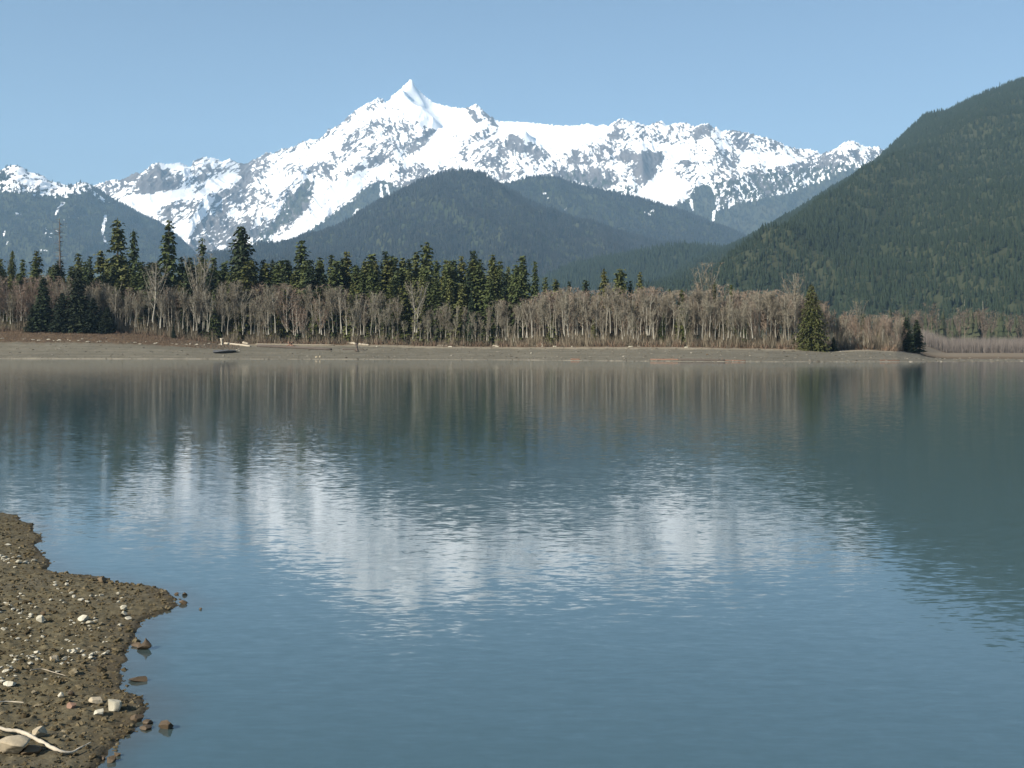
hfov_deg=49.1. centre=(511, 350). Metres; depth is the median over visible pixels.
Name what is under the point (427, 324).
bare tree
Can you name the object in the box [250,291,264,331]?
bare tree
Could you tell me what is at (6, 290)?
bare tree
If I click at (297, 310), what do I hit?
bare tree
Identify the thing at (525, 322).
bare tree
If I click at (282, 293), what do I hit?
bare tree
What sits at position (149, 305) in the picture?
bare tree
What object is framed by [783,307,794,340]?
bare tree
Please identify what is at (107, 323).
conifer
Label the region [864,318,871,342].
bare tree
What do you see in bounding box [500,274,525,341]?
conifer
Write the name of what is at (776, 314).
bare tree
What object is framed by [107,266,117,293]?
conifer
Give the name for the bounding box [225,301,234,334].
bare tree
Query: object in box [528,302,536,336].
bare tree
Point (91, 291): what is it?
bare tree
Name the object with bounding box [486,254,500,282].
conifer
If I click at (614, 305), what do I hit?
bare tree
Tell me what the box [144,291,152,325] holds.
bare tree
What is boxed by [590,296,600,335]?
bare tree
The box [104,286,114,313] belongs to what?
bare tree
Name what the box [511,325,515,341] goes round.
bare tree
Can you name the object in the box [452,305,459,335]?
bare tree
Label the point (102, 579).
stone
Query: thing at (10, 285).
conifer
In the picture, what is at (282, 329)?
conifer
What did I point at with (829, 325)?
bare tree
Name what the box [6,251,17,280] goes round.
conifer
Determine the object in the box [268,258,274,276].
conifer
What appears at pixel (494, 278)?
conifer
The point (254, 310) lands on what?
bare tree
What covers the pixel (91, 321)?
conifer
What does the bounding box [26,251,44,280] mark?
conifer
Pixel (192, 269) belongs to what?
conifer
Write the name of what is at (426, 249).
conifer
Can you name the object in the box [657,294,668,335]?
bare tree
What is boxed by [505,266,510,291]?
conifer
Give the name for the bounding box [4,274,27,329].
conifer
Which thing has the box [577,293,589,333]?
bare tree
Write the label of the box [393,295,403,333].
bare tree
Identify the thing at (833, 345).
conifer
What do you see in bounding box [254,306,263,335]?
bare tree
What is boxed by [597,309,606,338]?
bare tree
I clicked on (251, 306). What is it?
bare tree
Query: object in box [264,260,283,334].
conifer
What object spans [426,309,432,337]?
bare tree
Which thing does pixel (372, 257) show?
conifer
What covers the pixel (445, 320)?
bare tree
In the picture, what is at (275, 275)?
conifer
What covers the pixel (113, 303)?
bare tree
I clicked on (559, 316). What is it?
bare tree
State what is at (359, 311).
bare tree
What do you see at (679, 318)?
bare tree
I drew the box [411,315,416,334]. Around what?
bare tree
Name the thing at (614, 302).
bare tree
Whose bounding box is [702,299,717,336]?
bare tree
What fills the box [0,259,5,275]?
conifer
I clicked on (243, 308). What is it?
bare tree
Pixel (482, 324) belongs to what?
bare tree
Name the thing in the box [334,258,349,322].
conifer
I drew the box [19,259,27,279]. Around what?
conifer
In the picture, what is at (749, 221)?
mountain forest
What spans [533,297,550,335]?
bare tree
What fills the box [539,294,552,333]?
bare tree
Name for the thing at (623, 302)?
bare tree
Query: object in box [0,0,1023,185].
sky
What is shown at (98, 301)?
bare tree
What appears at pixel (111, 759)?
stone
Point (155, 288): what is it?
bare tree
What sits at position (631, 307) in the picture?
bare tree
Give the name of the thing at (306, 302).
bare tree
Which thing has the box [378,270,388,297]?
conifer
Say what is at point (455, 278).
conifer
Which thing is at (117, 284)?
conifer
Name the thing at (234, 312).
bare tree
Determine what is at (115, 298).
bare tree
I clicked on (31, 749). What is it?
stone
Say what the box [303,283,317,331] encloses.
bare tree
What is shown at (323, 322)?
bare tree
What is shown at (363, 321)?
bare tree
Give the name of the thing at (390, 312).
bare tree
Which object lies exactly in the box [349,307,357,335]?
bare tree
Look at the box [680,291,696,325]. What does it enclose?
bare tree
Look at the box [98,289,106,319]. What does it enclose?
bare tree
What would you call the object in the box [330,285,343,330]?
bare tree
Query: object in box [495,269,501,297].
conifer
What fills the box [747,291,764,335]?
bare tree
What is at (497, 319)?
bare tree
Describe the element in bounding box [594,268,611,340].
conifer
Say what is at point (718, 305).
bare tree
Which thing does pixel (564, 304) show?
bare tree
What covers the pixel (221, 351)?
log
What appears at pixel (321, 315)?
bare tree
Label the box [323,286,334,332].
bare tree
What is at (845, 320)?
bare tree
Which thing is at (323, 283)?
conifer
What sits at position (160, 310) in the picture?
bare tree
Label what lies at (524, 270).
conifer
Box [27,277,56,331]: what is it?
conifer
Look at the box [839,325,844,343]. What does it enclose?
bare tree
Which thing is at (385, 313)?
bare tree
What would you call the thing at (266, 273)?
conifer
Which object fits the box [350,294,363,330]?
bare tree
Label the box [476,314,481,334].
bare tree
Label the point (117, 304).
bare tree
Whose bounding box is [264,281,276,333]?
conifer
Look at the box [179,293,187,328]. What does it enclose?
bare tree
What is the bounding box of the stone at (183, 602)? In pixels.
[179,600,187,604]
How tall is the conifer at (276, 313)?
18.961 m
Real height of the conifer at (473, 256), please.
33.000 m
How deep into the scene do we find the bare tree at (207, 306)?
362.97 m
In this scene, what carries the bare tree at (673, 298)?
on the shore at (41, 349)
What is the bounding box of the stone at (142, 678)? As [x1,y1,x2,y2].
[128,676,146,681]
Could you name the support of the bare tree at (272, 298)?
on the shore at (41, 349)
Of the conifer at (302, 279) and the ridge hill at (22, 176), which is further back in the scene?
the ridge hill at (22, 176)
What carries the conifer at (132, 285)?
on the shore at (41, 349)
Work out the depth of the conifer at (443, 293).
350.33 m
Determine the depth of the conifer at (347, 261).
373.67 m
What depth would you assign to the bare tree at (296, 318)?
358.57 m
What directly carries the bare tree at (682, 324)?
on the shore at (41, 349)
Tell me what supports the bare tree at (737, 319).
on the shore at (41, 349)
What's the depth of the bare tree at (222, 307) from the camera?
368.36 m
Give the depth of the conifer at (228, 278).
373.97 m
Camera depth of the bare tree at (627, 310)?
306.73 m
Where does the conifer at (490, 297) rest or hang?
on the shore at (41, 349)
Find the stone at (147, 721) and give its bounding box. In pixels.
[142,719,152,724]
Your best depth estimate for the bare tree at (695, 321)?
296.93 m
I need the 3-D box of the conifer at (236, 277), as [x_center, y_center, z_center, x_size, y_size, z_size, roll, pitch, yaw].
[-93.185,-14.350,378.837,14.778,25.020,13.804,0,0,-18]
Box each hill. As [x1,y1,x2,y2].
[0,165,195,285]
[218,171,668,283]
[509,176,742,245]
[571,252,688,330]
[644,82,1023,340]
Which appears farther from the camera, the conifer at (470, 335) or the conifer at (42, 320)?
the conifer at (42, 320)
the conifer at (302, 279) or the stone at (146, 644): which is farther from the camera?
the conifer at (302, 279)
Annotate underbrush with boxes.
[0,324,919,353]
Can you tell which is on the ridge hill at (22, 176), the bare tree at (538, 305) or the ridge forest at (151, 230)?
the ridge forest at (151, 230)
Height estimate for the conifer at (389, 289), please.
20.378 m
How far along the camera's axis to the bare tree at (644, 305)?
300.07 m
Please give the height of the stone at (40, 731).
0.073 m
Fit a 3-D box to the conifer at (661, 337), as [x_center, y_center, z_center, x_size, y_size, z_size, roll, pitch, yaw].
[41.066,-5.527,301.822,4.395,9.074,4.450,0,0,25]
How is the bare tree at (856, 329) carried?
on the shore at (41, 349)
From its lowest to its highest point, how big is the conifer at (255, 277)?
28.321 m
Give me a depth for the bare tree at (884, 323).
292.25 m
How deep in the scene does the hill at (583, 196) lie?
7174.32 m
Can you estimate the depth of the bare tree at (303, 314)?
354.99 m
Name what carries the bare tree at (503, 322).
on the shore at (41, 349)
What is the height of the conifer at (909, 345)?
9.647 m
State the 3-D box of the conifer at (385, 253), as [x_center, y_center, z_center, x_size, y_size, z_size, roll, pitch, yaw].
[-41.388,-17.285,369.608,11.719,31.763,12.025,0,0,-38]
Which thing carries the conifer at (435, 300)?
on the shore at (41, 349)
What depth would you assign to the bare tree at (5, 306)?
379.58 m
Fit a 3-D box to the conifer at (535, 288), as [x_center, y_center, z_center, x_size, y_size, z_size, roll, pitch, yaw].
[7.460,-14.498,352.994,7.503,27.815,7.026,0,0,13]
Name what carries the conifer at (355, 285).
on the shore at (41, 349)
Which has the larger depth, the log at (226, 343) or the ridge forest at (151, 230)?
the ridge forest at (151, 230)
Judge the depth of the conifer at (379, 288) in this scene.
357.64 m
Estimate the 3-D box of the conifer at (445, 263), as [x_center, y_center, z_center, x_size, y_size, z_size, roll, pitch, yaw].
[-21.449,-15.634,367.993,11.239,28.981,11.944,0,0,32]
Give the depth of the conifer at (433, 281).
355.74 m
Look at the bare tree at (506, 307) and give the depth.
337.85 m
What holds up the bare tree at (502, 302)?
on the shore at (41, 349)
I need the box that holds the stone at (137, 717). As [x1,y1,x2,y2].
[130,714,143,721]
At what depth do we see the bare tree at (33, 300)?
380.36 m
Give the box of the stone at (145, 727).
[139,725,151,729]
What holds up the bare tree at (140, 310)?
on the shore at (41, 349)
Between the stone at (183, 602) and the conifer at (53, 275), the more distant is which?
the conifer at (53, 275)
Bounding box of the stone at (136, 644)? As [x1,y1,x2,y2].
[131,642,140,646]
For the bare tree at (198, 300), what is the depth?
367.00 m
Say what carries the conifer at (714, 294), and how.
on the shore at (41, 349)
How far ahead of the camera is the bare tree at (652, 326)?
297.53 m
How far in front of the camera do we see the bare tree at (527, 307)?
327.20 m
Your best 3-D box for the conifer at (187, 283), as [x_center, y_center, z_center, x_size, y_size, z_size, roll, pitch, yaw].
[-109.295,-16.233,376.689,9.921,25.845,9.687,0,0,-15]
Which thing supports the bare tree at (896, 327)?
on the shore at (41, 349)
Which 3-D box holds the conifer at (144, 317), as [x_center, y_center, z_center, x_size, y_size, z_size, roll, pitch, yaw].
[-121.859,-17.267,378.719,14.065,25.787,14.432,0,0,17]
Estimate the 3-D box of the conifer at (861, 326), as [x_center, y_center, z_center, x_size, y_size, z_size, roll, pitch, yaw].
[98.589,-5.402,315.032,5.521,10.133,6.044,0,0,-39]
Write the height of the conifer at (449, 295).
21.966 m
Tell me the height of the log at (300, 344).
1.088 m
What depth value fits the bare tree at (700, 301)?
297.27 m
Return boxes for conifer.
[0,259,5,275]
[0,273,8,326]
[1,274,14,324]
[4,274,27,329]
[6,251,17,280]
[8,280,25,328]
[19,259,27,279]
[22,304,44,331]
[23,273,36,316]
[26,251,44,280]
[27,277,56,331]
[30,260,38,280]
[46,267,51,280]
[46,293,73,332]
[47,264,61,315]
[55,260,65,282]
[56,266,76,307]
[60,269,90,333]
[73,253,83,271]
[78,298,104,333]
[81,261,88,293]
[84,271,96,304]
[86,256,95,277]
[90,250,105,283]
[96,273,110,317]
[96,307,117,333]
[100,259,110,282]
[104,217,128,285]
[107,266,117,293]
[111,277,126,328]
[116,265,132,323]
[123,262,147,326]
[123,276,137,326]
[125,229,139,281]
[131,262,170,332]
[156,277,172,330]
[157,220,181,289]
[170,281,179,322]
[171,323,175,338]
[172,280,182,331]
[175,257,186,281]
[175,264,199,336]
[177,264,201,335]
[181,258,195,284]
[191,263,205,335]
[195,238,209,285]
[197,271,216,338]
[203,290,223,341]
[206,258,217,282]
[212,273,217,288]
[213,270,229,335]
[216,263,227,302]
[221,272,233,337]
[223,226,260,284]
[223,261,263,340]
[225,271,240,331]
[235,261,259,333]
[239,298,252,341]
[252,263,273,333]
[254,292,267,337]
[258,259,269,280]
[261,280,270,292]
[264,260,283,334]
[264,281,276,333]
[266,289,279,338]
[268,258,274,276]
[270,289,294,340]
[271,262,278,281]
[272,260,292,320]
[275,262,296,322]
[288,259,313,341]
[289,271,298,316]
[289,276,299,327]
[291,240,311,279]
[294,260,320,339]
[305,287,328,341]
[308,274,330,332]
[310,262,326,312]
[314,257,327,278]
[320,261,348,340]
[325,253,335,284]
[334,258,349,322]
[338,274,359,335]
[339,252,352,277]
[340,284,362,341]
[348,265,361,311]
[355,268,368,339]
[357,261,377,337]
[357,279,368,338]
[359,265,379,337]
[364,254,379,272]
[364,281,386,338]
[372,259,380,282]
[372,260,395,338]
[373,272,378,295]
[377,251,389,278]
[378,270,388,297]
[378,281,398,340]
[384,256,396,279]
[384,277,399,323]
[390,277,418,343]
[392,257,398,270]
[393,272,402,305]
[395,285,402,305]
[396,258,409,276]
[399,268,406,287]
[403,270,412,300]
[406,259,412,273]
[409,251,421,289]
[409,274,418,302]
[411,277,430,344]
[414,268,430,306]
[416,242,434,286]
[419,270,431,304]
[423,281,445,344]
[426,278,440,307]
[426,291,431,321]
[432,260,441,292]
[437,278,456,343]
[438,264,457,316]
[439,260,447,277]
[439,271,444,290]
[439,279,454,310]
[442,261,453,284]
[443,288,457,309]
[450,258,460,289]
[451,271,458,301]
[451,284,469,342]
[455,256,466,285]
[455,283,461,302]
[458,259,484,338]
[459,268,477,323]
[460,262,498,341]
[465,250,478,273]
[465,289,477,345]
[476,280,504,345]
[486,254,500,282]
[490,276,501,333]
[491,280,503,329]
[495,261,504,281]
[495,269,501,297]
[498,287,506,314]
[499,273,509,302]
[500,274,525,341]
[501,265,529,342]
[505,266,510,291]
[517,256,532,340]
[527,261,539,341]
[536,277,549,340]
[544,315,558,345]
[548,279,568,341]
[565,281,574,339]
[576,280,590,340]
[588,320,597,342]
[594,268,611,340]
[603,269,634,340]
[627,281,633,328]
[630,272,650,342]
[648,293,659,339]
[655,289,675,340]
[658,314,669,344]
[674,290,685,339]
[680,316,691,342]
[710,283,720,339]
[724,285,737,340]
[741,324,751,345]
[764,318,780,341]
[791,283,831,351]
[829,337,837,350]
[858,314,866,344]
[896,318,916,351]
[911,320,926,352]
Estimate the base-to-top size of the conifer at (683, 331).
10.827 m
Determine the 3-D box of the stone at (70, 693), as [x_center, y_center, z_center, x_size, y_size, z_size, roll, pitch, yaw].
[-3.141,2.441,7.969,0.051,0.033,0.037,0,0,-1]
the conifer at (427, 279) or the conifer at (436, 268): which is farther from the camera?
the conifer at (436, 268)
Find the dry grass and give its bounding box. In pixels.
[0,329,239,349]
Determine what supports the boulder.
on the shore at (49, 756)
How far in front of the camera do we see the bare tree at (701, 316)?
291.16 m
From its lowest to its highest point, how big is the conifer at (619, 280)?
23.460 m
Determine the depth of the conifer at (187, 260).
399.61 m
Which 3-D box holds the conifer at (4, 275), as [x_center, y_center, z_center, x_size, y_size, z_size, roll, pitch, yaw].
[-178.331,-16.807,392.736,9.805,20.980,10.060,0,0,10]
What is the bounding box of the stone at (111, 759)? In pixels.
[107,755,115,762]
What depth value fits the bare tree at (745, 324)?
287.46 m
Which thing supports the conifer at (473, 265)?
on the shore at (41, 349)
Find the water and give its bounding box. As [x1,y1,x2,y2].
[0,359,1023,767]
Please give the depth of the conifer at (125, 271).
385.20 m
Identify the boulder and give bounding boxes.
[0,735,30,753]
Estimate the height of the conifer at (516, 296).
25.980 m
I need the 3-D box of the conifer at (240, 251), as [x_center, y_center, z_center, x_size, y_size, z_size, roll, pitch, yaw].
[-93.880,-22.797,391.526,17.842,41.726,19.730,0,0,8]
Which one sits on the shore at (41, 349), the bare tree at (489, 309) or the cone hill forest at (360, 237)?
the bare tree at (489, 309)
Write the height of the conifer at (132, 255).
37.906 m
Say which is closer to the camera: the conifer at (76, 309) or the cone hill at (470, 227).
the conifer at (76, 309)
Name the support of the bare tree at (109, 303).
on the shore at (41, 349)
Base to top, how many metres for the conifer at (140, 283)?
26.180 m
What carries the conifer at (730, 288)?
on the shore at (41, 349)
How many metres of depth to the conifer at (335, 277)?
362.41 m
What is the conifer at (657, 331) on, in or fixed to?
on the shore at (41, 349)
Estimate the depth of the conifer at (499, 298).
348.31 m
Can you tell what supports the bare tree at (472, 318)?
on the shore at (41, 349)
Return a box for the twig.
[30,668,65,675]
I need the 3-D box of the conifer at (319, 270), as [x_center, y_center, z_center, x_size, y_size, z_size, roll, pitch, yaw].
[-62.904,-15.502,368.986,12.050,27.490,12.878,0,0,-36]
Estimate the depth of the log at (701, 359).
253.34 m
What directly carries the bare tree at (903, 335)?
on the shore at (41, 349)
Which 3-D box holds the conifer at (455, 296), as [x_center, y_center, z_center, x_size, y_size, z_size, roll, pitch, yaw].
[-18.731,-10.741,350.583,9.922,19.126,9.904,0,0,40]
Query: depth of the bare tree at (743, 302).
287.95 m
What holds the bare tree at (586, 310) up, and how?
on the shore at (41, 349)
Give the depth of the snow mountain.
9924.38 m
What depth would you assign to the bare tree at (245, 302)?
368.00 m
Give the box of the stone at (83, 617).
[77,615,88,620]
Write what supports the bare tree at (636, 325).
on the shore at (41, 349)
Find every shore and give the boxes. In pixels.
[0,330,1023,361]
[0,512,178,767]
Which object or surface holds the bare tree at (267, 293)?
on the shore at (41, 349)
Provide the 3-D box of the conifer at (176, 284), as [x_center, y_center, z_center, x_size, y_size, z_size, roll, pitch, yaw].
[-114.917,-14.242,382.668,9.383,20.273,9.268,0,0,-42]
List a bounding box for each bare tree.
[0,281,12,319]
[0,288,10,320]
[6,289,17,314]
[7,301,13,323]
[10,281,31,320]
[10,285,27,321]
[19,277,34,318]
[20,282,35,318]
[23,277,38,310]
[24,281,38,308]
[44,277,55,308]
[45,279,65,317]
[52,284,62,311]
[58,285,72,306]
[84,289,93,307]
[86,286,99,308]
[94,288,102,313]
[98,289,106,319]
[101,282,121,317]
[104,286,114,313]
[105,291,114,314]
[109,292,121,323]
[110,288,121,321]
[111,294,122,320]
[122,295,129,325]
[123,295,129,323]
[124,292,137,324]
[131,300,141,326]
[137,289,147,315]
[137,296,143,325]
[143,260,167,321]
[143,292,156,324]
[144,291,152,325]
[153,293,165,324]
[157,289,170,326]
[157,294,167,327]
[162,284,178,325]
[163,308,170,330]
[169,289,176,324]
[174,311,181,331]
[176,287,189,327]
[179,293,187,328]
[183,252,215,323]
[184,307,190,331]
[187,288,203,330]
[188,294,198,330]
[194,293,203,329]
[198,285,210,316]
[199,292,208,329]
[200,291,215,331]
[211,285,226,324]
[212,282,226,325]
[215,291,230,331]
[219,289,227,331]
[224,282,242,328]
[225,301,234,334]
[226,279,244,326]
[230,285,241,331]
[234,287,254,332]
[240,303,246,334]
[247,300,255,333]
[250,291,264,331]
[250,298,260,330]
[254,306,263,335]
[260,283,275,330]
[260,295,267,333]
[260,300,272,334]
[262,302,272,334]
[265,291,280,332]
[270,285,288,312]
[274,286,290,332]
[276,285,295,331]
[281,283,295,327]
[284,300,303,335]
[291,288,312,331]
[291,294,300,332]
[297,309,308,336]
[298,290,314,332]
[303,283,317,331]
[308,299,318,328]
[312,292,329,333]
[316,300,325,334]
[320,305,326,335]
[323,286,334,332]
[323,289,337,331]
[324,287,336,331]
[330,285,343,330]
[334,286,347,330]
[340,301,350,334]
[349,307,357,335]
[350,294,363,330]
[353,299,371,334]
[356,305,364,328]
[362,311,366,336]
[366,291,383,332]
[369,300,377,334]
[375,308,382,334]
[377,295,385,330]
[381,309,390,325]
[385,298,393,334]
[390,317,394,338]
[392,302,403,333]
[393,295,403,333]
[401,320,408,337]
[405,281,428,332]
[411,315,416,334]
[424,316,430,334]
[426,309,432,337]
[431,307,442,337]
[435,308,444,337]
[439,301,453,335]
[441,305,452,336]
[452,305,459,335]
[460,307,467,335]
[461,315,467,337]
[467,311,475,327]
[472,321,476,340]
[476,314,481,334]
[477,320,483,340]
[484,321,490,340]
[486,305,493,335]
[491,300,500,336]
[494,300,507,334]
[497,304,506,337]
[501,317,510,339]
[502,301,510,332]
[511,304,519,335]
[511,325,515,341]
[512,305,523,337]
[516,299,527,337]
[521,303,532,336]
[522,304,531,337]
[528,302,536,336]
[530,299,538,335]
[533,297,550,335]
[534,299,550,336]
[536,302,543,331]
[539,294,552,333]
[546,302,557,337]
[551,293,560,334]
[554,302,561,334]
[557,288,569,333]
[558,296,571,335]
[560,293,573,336]
[569,291,582,333]
[571,311,576,338]
[572,293,582,335]
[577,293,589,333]
[581,297,591,332]
[582,301,596,337]
[590,294,603,333]
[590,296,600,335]
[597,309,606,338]
[599,282,615,332]
[599,312,606,338]
[602,293,611,334]
[610,291,622,334]
[612,287,621,335]
[614,311,624,338]
[618,296,628,335]
[621,296,634,335]
[627,296,635,334]
[627,310,635,338]
[632,293,648,334]
[633,315,643,339]
[637,287,649,333]
[639,292,658,334]
[647,298,653,333]
[648,311,657,338]
[650,295,661,334]
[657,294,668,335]
[662,292,671,336]
[663,294,672,333]
[665,290,683,333]
[674,310,681,336]
[676,300,691,335]
[679,301,689,330]
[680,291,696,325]
[688,289,704,334]
[689,262,724,330]
[689,286,702,333]
[689,292,702,334]
[697,310,707,339]
[701,290,711,335]
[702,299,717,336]
[712,301,720,338]
[714,296,724,334]
[719,307,728,339]
[725,301,732,337]
[725,304,740,338]
[726,290,739,335]
[733,296,750,336]
[734,306,742,335]
[739,300,749,337]
[742,306,748,338]
[745,302,753,338]
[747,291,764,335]
[749,301,759,336]
[753,293,764,337]
[761,290,776,335]
[761,293,780,334]
[764,291,777,335]
[769,295,779,336]
[777,292,792,337]
[777,302,791,335]
[781,272,807,332]
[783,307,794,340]
[788,294,801,336]
[791,305,797,337]
[825,316,834,333]
[832,319,839,341]
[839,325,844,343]
[840,316,849,335]
[850,300,868,340]
[851,319,862,339]
[852,315,859,338]
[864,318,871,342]
[867,326,875,342]
[872,315,880,340]
[876,314,887,340]
[880,320,885,339]
[893,319,907,342]
[893,322,900,337]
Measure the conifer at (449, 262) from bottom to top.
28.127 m
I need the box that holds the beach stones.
[0,331,1020,361]
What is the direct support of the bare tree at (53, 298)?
on the shore at (41, 349)
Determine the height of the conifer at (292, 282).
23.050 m
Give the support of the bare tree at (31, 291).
on the shore at (41, 349)
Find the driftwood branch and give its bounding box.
[0,726,91,753]
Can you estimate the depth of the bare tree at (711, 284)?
301.45 m
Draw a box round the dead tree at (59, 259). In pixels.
[53,218,66,277]
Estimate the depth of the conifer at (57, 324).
369.81 m
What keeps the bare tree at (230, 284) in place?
on the shore at (41, 349)
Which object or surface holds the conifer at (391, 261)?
on the shore at (41, 349)
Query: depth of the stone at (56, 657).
8.83 m
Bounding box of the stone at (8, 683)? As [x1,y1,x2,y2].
[3,681,16,686]
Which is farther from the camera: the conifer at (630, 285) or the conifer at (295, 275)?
the conifer at (295, 275)
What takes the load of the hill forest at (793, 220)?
on the hill at (937, 298)
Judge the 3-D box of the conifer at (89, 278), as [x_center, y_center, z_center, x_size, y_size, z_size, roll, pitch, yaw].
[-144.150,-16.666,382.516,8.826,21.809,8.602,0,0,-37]
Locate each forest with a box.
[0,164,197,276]
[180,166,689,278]
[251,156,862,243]
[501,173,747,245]
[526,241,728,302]
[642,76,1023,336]
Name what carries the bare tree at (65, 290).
on the shore at (41, 349)
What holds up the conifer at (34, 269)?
on the shore at (41, 349)
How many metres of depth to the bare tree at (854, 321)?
295.12 m
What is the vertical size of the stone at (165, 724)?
0.072 m
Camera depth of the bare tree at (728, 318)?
289.54 m
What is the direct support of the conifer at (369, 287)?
on the shore at (41, 349)
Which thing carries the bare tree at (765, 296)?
on the shore at (41, 349)
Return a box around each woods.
[0,274,904,341]
[886,302,1023,341]
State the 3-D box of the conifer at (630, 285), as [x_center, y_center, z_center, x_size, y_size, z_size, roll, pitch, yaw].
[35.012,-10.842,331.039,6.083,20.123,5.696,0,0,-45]
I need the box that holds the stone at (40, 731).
[32,726,46,736]
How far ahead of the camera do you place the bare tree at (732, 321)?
286.65 m
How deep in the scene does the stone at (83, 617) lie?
10.16 m
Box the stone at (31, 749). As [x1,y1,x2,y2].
[20,745,41,754]
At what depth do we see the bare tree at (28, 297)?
382.55 m
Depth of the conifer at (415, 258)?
378.18 m
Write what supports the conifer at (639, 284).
on the shore at (41, 349)
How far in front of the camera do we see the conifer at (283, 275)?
371.61 m
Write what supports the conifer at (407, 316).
on the shore at (41, 349)
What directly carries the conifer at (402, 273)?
on the shore at (41, 349)
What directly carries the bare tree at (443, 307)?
on the shore at (41, 349)
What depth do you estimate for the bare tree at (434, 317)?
344.41 m
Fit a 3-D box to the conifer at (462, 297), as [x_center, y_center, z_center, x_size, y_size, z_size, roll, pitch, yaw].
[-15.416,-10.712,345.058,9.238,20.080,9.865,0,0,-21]
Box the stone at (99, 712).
[94,708,103,715]
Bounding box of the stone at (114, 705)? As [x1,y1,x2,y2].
[108,699,121,711]
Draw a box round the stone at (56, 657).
[50,655,58,661]
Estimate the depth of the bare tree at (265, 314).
359.43 m
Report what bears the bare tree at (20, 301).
on the shore at (41, 349)
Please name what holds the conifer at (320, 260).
on the shore at (41, 349)
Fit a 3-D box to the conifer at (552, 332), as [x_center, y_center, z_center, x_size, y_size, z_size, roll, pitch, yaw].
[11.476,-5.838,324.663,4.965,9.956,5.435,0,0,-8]
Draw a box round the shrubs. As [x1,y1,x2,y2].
[0,312,910,350]
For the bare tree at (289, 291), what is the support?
on the shore at (41, 349)
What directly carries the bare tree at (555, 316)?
on the shore at (41, 349)
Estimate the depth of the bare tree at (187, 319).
367.93 m
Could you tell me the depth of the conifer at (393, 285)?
356.84 m
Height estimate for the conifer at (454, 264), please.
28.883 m
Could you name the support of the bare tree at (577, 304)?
on the shore at (41, 349)
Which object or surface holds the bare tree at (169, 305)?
on the shore at (41, 349)
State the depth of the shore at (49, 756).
9.11 m
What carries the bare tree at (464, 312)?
on the shore at (41, 349)
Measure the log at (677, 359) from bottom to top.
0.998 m
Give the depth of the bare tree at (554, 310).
319.95 m
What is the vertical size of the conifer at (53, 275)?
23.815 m
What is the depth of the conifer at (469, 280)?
346.91 m
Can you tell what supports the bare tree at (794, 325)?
on the shore at (41, 349)
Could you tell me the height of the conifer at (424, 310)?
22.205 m
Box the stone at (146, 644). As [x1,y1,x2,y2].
[137,638,151,648]
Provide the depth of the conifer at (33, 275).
388.28 m
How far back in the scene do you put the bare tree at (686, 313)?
293.39 m
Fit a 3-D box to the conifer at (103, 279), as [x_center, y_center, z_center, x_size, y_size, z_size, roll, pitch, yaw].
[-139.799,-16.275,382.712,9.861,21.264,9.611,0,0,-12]
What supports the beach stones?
on the shore at (41, 349)
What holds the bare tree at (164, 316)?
on the shore at (41, 349)
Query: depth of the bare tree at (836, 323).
288.63 m
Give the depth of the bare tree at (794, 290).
294.34 m
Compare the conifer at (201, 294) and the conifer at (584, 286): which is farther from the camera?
the conifer at (201, 294)
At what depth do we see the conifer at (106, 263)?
395.20 m
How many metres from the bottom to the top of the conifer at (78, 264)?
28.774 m
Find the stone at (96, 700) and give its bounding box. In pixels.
[88,697,102,703]
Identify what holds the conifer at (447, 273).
on the shore at (41, 349)
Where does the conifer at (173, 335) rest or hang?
on the shore at (41, 349)
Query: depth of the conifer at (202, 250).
395.08 m
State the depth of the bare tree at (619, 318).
301.81 m
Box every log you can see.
[213,350,237,352]
[224,342,250,346]
[256,343,334,345]
[256,344,331,349]
[650,358,745,360]
[678,357,724,360]
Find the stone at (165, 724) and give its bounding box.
[158,720,173,728]
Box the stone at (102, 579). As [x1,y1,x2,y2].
[98,577,106,582]
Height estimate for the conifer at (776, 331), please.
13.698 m
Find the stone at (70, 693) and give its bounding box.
[67,691,74,695]
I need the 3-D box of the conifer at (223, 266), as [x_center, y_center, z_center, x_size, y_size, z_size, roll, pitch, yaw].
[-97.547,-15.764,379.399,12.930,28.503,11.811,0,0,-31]
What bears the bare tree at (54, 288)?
on the shore at (41, 349)
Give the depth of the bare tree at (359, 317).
352.32 m
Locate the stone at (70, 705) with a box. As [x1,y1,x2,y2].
[66,702,75,708]
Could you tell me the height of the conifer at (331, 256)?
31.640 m
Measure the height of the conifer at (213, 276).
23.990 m
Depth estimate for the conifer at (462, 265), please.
372.00 m
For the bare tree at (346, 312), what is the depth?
350.10 m
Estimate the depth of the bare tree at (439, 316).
342.92 m
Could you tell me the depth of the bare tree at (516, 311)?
328.59 m
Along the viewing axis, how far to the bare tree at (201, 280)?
372.35 m
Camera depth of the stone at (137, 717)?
7.54 m
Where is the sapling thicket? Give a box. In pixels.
[921,328,1023,352]
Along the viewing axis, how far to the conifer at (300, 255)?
384.20 m
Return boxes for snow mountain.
[94,79,883,256]
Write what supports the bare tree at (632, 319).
on the shore at (41, 349)
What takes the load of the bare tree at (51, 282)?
on the shore at (41, 349)
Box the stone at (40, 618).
[36,615,44,622]
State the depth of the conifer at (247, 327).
369.87 m

